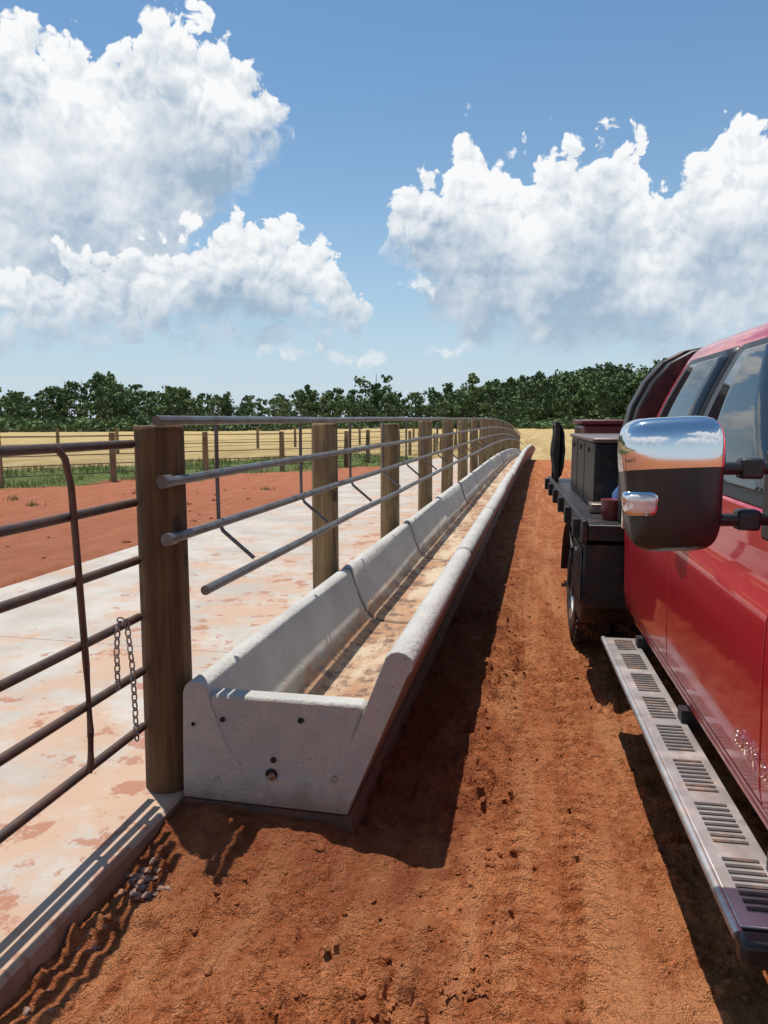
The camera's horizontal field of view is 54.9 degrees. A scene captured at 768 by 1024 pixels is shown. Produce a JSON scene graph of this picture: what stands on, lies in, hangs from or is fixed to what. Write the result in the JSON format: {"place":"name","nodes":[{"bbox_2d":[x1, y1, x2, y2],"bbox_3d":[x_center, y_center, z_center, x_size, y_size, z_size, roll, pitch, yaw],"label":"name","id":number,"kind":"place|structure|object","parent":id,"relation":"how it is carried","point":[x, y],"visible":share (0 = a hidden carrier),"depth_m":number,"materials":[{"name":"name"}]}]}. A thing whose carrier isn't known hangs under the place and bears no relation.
{"place":"outdoors","nodes":[
{"label":"outdoors","id":0,"kind":"place"},
{"bbox_2d":[22,857,170,1015],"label":"gravel","id":1,"kind":"structure","parent":0,"point":[137,889],"depth_m":2.65,"materials":[{"name":"grey gravel"}]},
{"bbox_2d":[0,452,415,487],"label":"grass","id":2,"kind":"structure","parent":0,"point":[106,468],"depth_m":23.30,"materials":[{"name":"green plant"}]},
{"bbox_2d":[0,417,767,1023],"bbox_3d":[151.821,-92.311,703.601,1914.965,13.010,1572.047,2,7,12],"label":"ground","id":3,"kind":"structure","parent":0,"point":[126,973],"depth_m":2.81,"materials":[{"name":"orange soil"}]},
{"bbox_2d":[3,486,273,506],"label":"weeds","id":4,"kind":"object","parent":3,"relation":"on","point":[32,504],"visible":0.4,"depth_m":14.88,"materials":[{"name":"green plant"}]},
{"bbox_2d":[0,431,348,487],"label":"field fence","id":5,"kind":"object","parent":3,"relation":"on","point":[113,462],"visible":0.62,"depth_m":20.86,"materials":[{"name":"beige wood"}]},
{"bbox_2d":[0,457,469,1010],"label":"concrete pad","id":6,"kind":"object","parent":3,"relation":"on","point":[68,857],"visible":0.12,"depth_m":4.24,"materials":[{"name":"beige concrete"}]},
{"bbox_2d":[134,415,522,793],"bbox_3d":[4.052,-1.812,26.009,0.455,2.984,47.401,2,7,12],"label":"feed bunk fence","id":7,"kind":"object","parent":6,"relation":"on","point":[162,478],"visible":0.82,"depth_m":3.18,"materials":[{"name":"brown wood"}]},
{"bbox_2d":[0,440,146,843],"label":"pipe gate","id":8,"kind":"structure","parent":7,"relation":"attached to","point":[73,515],"depth_m":2.63,"materials":[{"name":"metal"}]},
{"bbox_2d":[0,425,478,454],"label":"field fence","id":9,"kind":"object","parent":3,"relation":"on","point":[256,439],"visible":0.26,"depth_m":44.33,"materials":[{"name":"beige wood"}]},
{"bbox_2d":[0,357,666,432],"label":"tree line","id":10,"kind":"object","parent":3,"relation":"on","point":[565,399],"visible":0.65,"depth_m":177.22,"materials":[{"name":"green plant"}]},
{"bbox_2d":[182,444,534,834],"bbox_3d":[4.492,-1.337,25.576,1.018,1.993,46.393,2,7,12],"label":"concrete feed trough","id":11,"kind":"object","parent":3,"relation":"on","point":[300,708],"visible":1,"depth_m":3.55,"materials":[{"name":"grey concrete"}]},
{"bbox_2d":[5,488,764,1023],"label":"dirt clods","id":12,"kind":"object","parent":3,"relation":"on","point":[391,1002],"visible":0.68,"depth_m":2.50,"materials":[{"name":"brown soil"}]},
{"bbox_2d":[344,430,455,466],"bbox_3d":[2.328,-3.985,43.531,0.192,2.206,37.769,1,7,11],"label":"field fence","id":13,"kind":"object","parent":3,"relation":"on","point":[367,456],"visible":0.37,"depth_m":30.46,"materials":[{"name":"beige wood"}]},
{"bbox_2d":[567,544,609,642],"bbox_3d":[1.536,0.574,5.558,0.263,0.810,0.810,1,7,9],"label":"tire","id":14,"kind":"object","parent":3,"relation":"on","point":[591,632],"visible":0.23,"depth_m":5.35,"materials":[{"name":"rubber"}]},
{"bbox_2d":[571,574,572,611],"bbox_3d":[1.457,0.573,5.571,0.055,0.432,0.432,1,7,9],"label":"wheel rim","id":15,"kind":"object","parent":14,"relation":"attached to","point":[571,596],"visible":0.06,"depth_m":5.74,"materials":[{"name":"metal"}]},
{"bbox_2d":[569,615,609,643],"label":"tread lugs","id":16,"kind":"object","parent":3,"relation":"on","point":[577,638],"visible":0.17,"depth_m":5.29,"materials":[{"name":"rubber"}]},
{"bbox_2d":[609,623,641,638],"bbox_3d":[1.822,0.580,5.513,0.263,0.810,0.810,1,7,9],"label":"tire","id":17,"kind":"object","parent":3,"relation":"on","point":[632,630],"visible":0.09,"depth_m":5.24,"materials":[{"name":"rubber"}]},
{"bbox_3d":[2.029,0.434,2.000,1.890,0.835,4.160,1,7,9],"label":"inner shell","id":18,"kind":"object","parent":3,"relation":"on","visible":0},
{"bbox_2d":[624,531,633,617],"bbox_3d":[1.388,0.162,4.103,0.074,0.845,0.194,1,7,9],"label":"cab corner","id":19,"kind":"object","parent":18,"relation":"attached to","point":[627,556],"visible":0.45,"depth_m":4.12,"materials":[{"name":"red paint"}]},
{"bbox_2d":[630,542,668,662],"bbox_3d":[1.298,0.202,3.547,0.074,0.785,0.907,1,7,9],"label":"door","id":20,"kind":"structure","parent":18,"relation":"attached to","point":[649,586],"depth_m":3.44,"materials":[{"name":"red paint"}]},
{"bbox_2d":[632,611,767,829],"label":"rocker","id":21,"kind":"object","parent":18,"relation":"attached to","point":[750,794],"visible":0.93,"depth_m":2.53,"materials":[{"name":"red paint"}]},
{"bbox_2d":[635,635,767,871],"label":"step brackets","id":22,"kind":"object","parent":21,"relation":"attached to","point":[686,716],"visible":0.23,"depth_m":2.84,"materials":[{"name":"black metal"}]},
{"bbox_2d":[601,636,742,940],"bbox_3d":[0.998,0.827,2.839,0.030,0.027,2.340,1,7,9],"label":"step edge","id":23,"kind":"object","parent":22,"relation":"attached to","point":[732,923],"visible":0.89,"depth_m":2.19,"materials":[{"name":"metal"}]},
{"bbox_2d":[606,637,767,931],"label":"step deck","id":24,"kind":"structure","parent":22,"relation":"on","point":[744,916],"depth_m":2.27,"materials":[{"name":"silver metal"}]},
{"bbox_2d":[614,640,767,911],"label":"step treads","id":25,"kind":"object","parent":24,"relation":"on","point":[632,663],"visible":1,"depth_m":2.35,"materials":[{"name":"black rubber"}]},
{"bbox_2d":[736,931,767,970],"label":"step end cap","id":26,"kind":"object","parent":24,"relation":"attached to","point":[751,950],"visible":1,"depth_m":1.65,"materials":[{"name":"black plastic"}]},
{"bbox_2d":[734,929,767,943],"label":"running board","id":27,"kind":"object","parent":22,"relation":"on","point":[753,931],"visible":0.14,"depth_m":1.71,"materials":[{"name":"black plastic"}]},
{"bbox_2d":[657,323,767,416],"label":"cab greenhouse","id":28,"kind":"object","parent":18,"relation":"on","point":[740,339],"visible":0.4,"depth_m":3.23,"materials":[{"name":"red paint"}]},
{"bbox_2d":[659,346,739,416],"bbox_3d":[1.411,-0.457,3.470,0.203,0.549,0.922,1,7,9],"label":"window trim","id":29,"kind":"structure","parent":28,"relation":"attached to","point":[731,352],"depth_m":3.07,"materials":[{"name":"black plastic"}]},
{"bbox_2d":[660,355,728,416],"bbox_3d":[1.403,-0.466,3.476,0.180,0.478,0.778,1,7,9],"label":"window","id":30,"kind":"structure","parent":29,"relation":"in","point":[688,396],"depth_m":3.36,"materials":[{"name":"clear glass"}]},
{"bbox_2d":[703,337,767,508],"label":"window trim","id":31,"kind":"structure","parent":28,"relation":"attached to","point":[749,496],"depth_m":2.46,"materials":[{"name":"black plastic"}]},
{"bbox_2d":[620,467,723,550],"bbox_3d":[0.713,-0.070,1.842,0.235,0.326,0.170,-2,7,9],"label":"mirror housing","id":32,"kind":"object","parent":31,"relation":"attached to","point":[687,515],"visible":0.7,"depth_m":1.77,"materials":[{"name":"black plastic"}]},
{"bbox_2d":[621,490,657,515],"bbox_3d":[0.622,-0.021,1.794,0.088,0.062,0.040,1,7,9],"label":"mirror lamp bezel","id":33,"kind":"object","parent":32,"relation":"attached to","point":[625,494],"visible":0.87,"depth_m":1.78,"materials":[{"name":"silver metal"}]},
{"bbox_2d":[626,494,656,513],"bbox_3d":[0.621,-0.021,1.788,0.073,0.048,0.044,1,7,9],"label":"mirror lamp","id":34,"kind":"object","parent":33,"relation":"in","point":[641,503],"visible":0.9,"depth_m":1.77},
{"bbox_2d":[617,416,725,472],"bbox_3d":[0.705,-0.164,1.813,0.240,0.138,0.137,-2,7,9],"label":"mirror chrome cap","id":35,"kind":"object","parent":32,"relation":"attached to","point":[672,442],"visible":1,"depth_m":1.75,"materials":[{"name":"silver metal"}]},
{"bbox_2d":[708,343,767,493],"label":"front window","id":36,"kind":"structure","parent":31,"relation":"in","point":[738,412],"depth_m":2.51,"materials":[{"name":"clear glass"}]},
{"bbox_2d":[667,495,767,801],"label":"front door","id":37,"kind":"structure","parent":18,"relation":"attached to","point":[717,613],"depth_m":2.32,"materials":[{"name":"red paint"}]},
{"bbox_2d":[734,729,767,787],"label":"badge","id":38,"kind":"object","parent":37,"relation":"attached to","point":[746,746],"visible":1,"depth_m":2.04,"materials":[{"name":"silver metal"}]},
{"bbox_2d":[761,451,767,540],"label":"mirror mount","id":39,"kind":"object","parent":37,"relation":"attached to","point":[764,532],"visible":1,"depth_m":1.92,"materials":[{"name":"black plastic"}]},
{"bbox_2d":[720,513,767,525],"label":"mirror arm","id":40,"kind":"object","parent":39,"relation":"attached to","point":[729,519],"visible":0.53,"depth_m":1.85},
{"bbox_2d":[733,508,760,530],"bbox_3d":[0.918,0.019,1.871,0.056,0.052,0.050,1,7,9],"label":"mirror arm clamp","id":41,"kind":"object","parent":40,"relation":"attached to","point":[749,519],"visible":0.94,"depth_m":1.85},
{"bbox_2d":[724,462,767,474],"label":"mirror arm","id":42,"kind":"object","parent":39,"relation":"attached to","point":[732,468],"visible":0.49,"depth_m":1.84},
{"bbox_2d":[736,458,764,478],"bbox_3d":[0.918,-0.110,1.855,0.056,0.052,0.050,1,7,9],"label":"mirror arm clamp","id":43,"kind":"object","parent":42,"relation":"attached to","point":[752,468],"visible":0.94,"depth_m":1.83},
{"bbox_2d":[761,624,767,814],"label":"front fender","id":44,"kind":"object","parent":18,"relation":"attached to","point":[764,760],"visible":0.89,"depth_m":1.95,"materials":[{"name":"red paint"}]},
{"bbox_2d":[0,0,767,417],"label":"sky","id":45,"kind":"structure","parent":0,"point":[263,199],"materials":[{"name":"blue"}]},
{"bbox_2d":[574,424,621,432],"bbox_3d":[2.288,-0.559,7.105,0.830,0.562,0.850,1,7,9],"label":"welder","id":46,"kind":"object","parent":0,"point":[580,428],"visible":0.21,"depth_m":6.71,"materials":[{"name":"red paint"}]},
{"bbox_2d":[572,420,623,424],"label":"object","id":47,"kind":"structure","parent":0,"point":[601,422],"depth_m":6.68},
{"bbox_3d":[3.361,0.450,4.411,0.535,0.515,0.620,1,7,9],"label":"toolbox under the deck","id":48,"kind":"object","parent":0,"visible":0},
{"bbox_2d":[556,478,624,541],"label":"deck","id":49,"kind":"structure","parent":48,"relation":"on","point":[600,528],"depth_m":4.42,"materials":[{"name":"black metal"}]},
{"bbox_2d":[551,422,559,481],"bbox_3d":[1.736,-0.612,7.478,0.040,0.590,0.460,1,7,9],"label":"lead rack","id":50,"kind":"object","parent":49,"relation":"on","point":[555,476],"visible":0.81,"depth_m":7.26,"materials":[{"name":"black metal"}]},
{"bbox_2d":[550,423,565,477],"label":"coiled leads","id":51,"kind":"object","parent":50,"relation":"hanging from","point":[562,450],"visible":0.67,"depth_m":7.31,"materials":[{"name":"black rubber"}]},
{"bbox_2d":[545,478,578,536],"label":"stake pockets","id":52,"kind":"object","parent":49,"relation":"on","point":[575,520],"visible":1,"depth_m":5.74,"materials":[{"name":"black metal"}]},
{"bbox_2d":[561,523,573,595],"bbox_3d":[1.672,0.310,5.503,0.610,0.441,0.977,1,7,9],"label":"fender","id":53,"kind":"object","parent":49,"relation":"hanging from","point":[568,539],"visible":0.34,"depth_m":5.90,"materials":[{"name":"black metal"}]},
{"bbox_2d":[548,476,587,543],"bbox_3d":[1.462,-0.095,6.062,0.033,0.140,3.470,1,7,9],"label":"deck side rail","id":54,"kind":"object","parent":49,"relation":"attached to","point":[583,525],"visible":0.74,"depth_m":4.95,"materials":[{"name":"black metal"}]},
{"bbox_2d":[588,502,600,512],"bbox_3d":[1.578,-0.027,4.903,0.420,0.062,0.140,1,7,9],"label":"parts tray","id":55,"kind":"object","parent":49,"relation":"on","point":[594,507],"visible":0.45,"depth_m":4.87,"materials":[{"name":"silver metal"}]},
{"bbox_2d":[571,437,617,503],"bbox_3d":[1.846,-0.338,5.801,0.585,0.452,1.700,1,7,9],"label":"side toolbox","id":56,"kind":"object","parent":49,"relation":"on","point":[588,466],"visible":0.35,"depth_m":5.45,"materials":[{"name":"black metal"}]},
{"bbox_2d":[573,440,589,489],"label":"toolbox seams","id":57,"kind":"object","parent":56,"relation":"attached to","point":[587,448],"visible":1,"depth_m":5.62,"materials":[{"name":"black metal"}]},
{"bbox_2d":[570,433,618,442],"bbox_3d":[1.846,-0.581,5.770,0.615,0.032,1.730,1,7,9],"label":"toolbox lid","id":58,"kind":"object","parent":56,"relation":"on","point":[601,437],"visible":0.49,"depth_m":5.47,"materials":[{"name":"silver metal"}]},
{"bbox_2d":[597,448,618,501],"bbox_3d":[1.708,-0.227,4.962,0.530,0.400,0.009,1,7,9],"label":"toolbox door","id":59,"kind":"structure","parent":56,"relation":"attached to","point":[607,482],"depth_m":4.99,"materials":[{"name":"black metal"}]},
{"bbox_2d":[573,537,634,623],"bbox_3d":[1.510,0.413,4.705,0.535,0.515,0.620,1,7,9],"label":"under deck toolbox","id":60,"kind":"object","parent":49,"relation":"attached to","point":[602,594],"visible":0.4,"depth_m":4.43,"materials":[{"name":"black metal"}]},
{"bbox_2d":[572,537,582,602],"bbox_3d":[1.239,0.360,4.742,0.009,0.330,0.500,1,7,9],"label":"toolbox door","id":61,"kind":"structure","parent":60,"relation":"attached to","point":[577,572],"depth_m":4.67,"materials":[{"name":"black metal"}]},
{"bbox_2d":[601,498,617,519],"bbox_3d":[1.417,-0.018,4.593,0.138,0.122,0.140,1,7,9],"label":"bucket","id":62,"kind":"object","parent":49,"relation":"on","point":[608,508],"visible":0.7,"depth_m":4.54,"materials":[{"name":"red paint"}]},
{"bbox_2d":[612,487,617,497],"bbox_3d":[1.546,-0.089,4.758,0.148,0.222,0.150,1,7,9],"label":"jug","id":63,"kind":"object","parent":49,"relation":"on","point":[615,493],"visible":0.1,"depth_m":4.73,"materials":[{"name":"blue plastic"}]},
{"bbox_2d":[617,347,702,521],"bbox_3d":[2.404,-0.435,4.249,2.000,1.032,0.140,1,7,9],"label":"headache rack frame","id":64,"kind":"object","parent":49,"relation":"on","point":[644,384],"visible":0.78,"depth_m":4.31,"materials":[{"name":"metal"}]},
{"bbox_2d":[632,349,699,419],"bbox_3d":[2.385,-0.414,4.132,1.960,1.020,0.100,1,7,9],"label":"headache rack","id":65,"kind":"object","parent":64,"relation":"in","point":[655,394],"visible":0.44,"depth_m":4.18,"materials":[{"name":"metal"}]}
]}

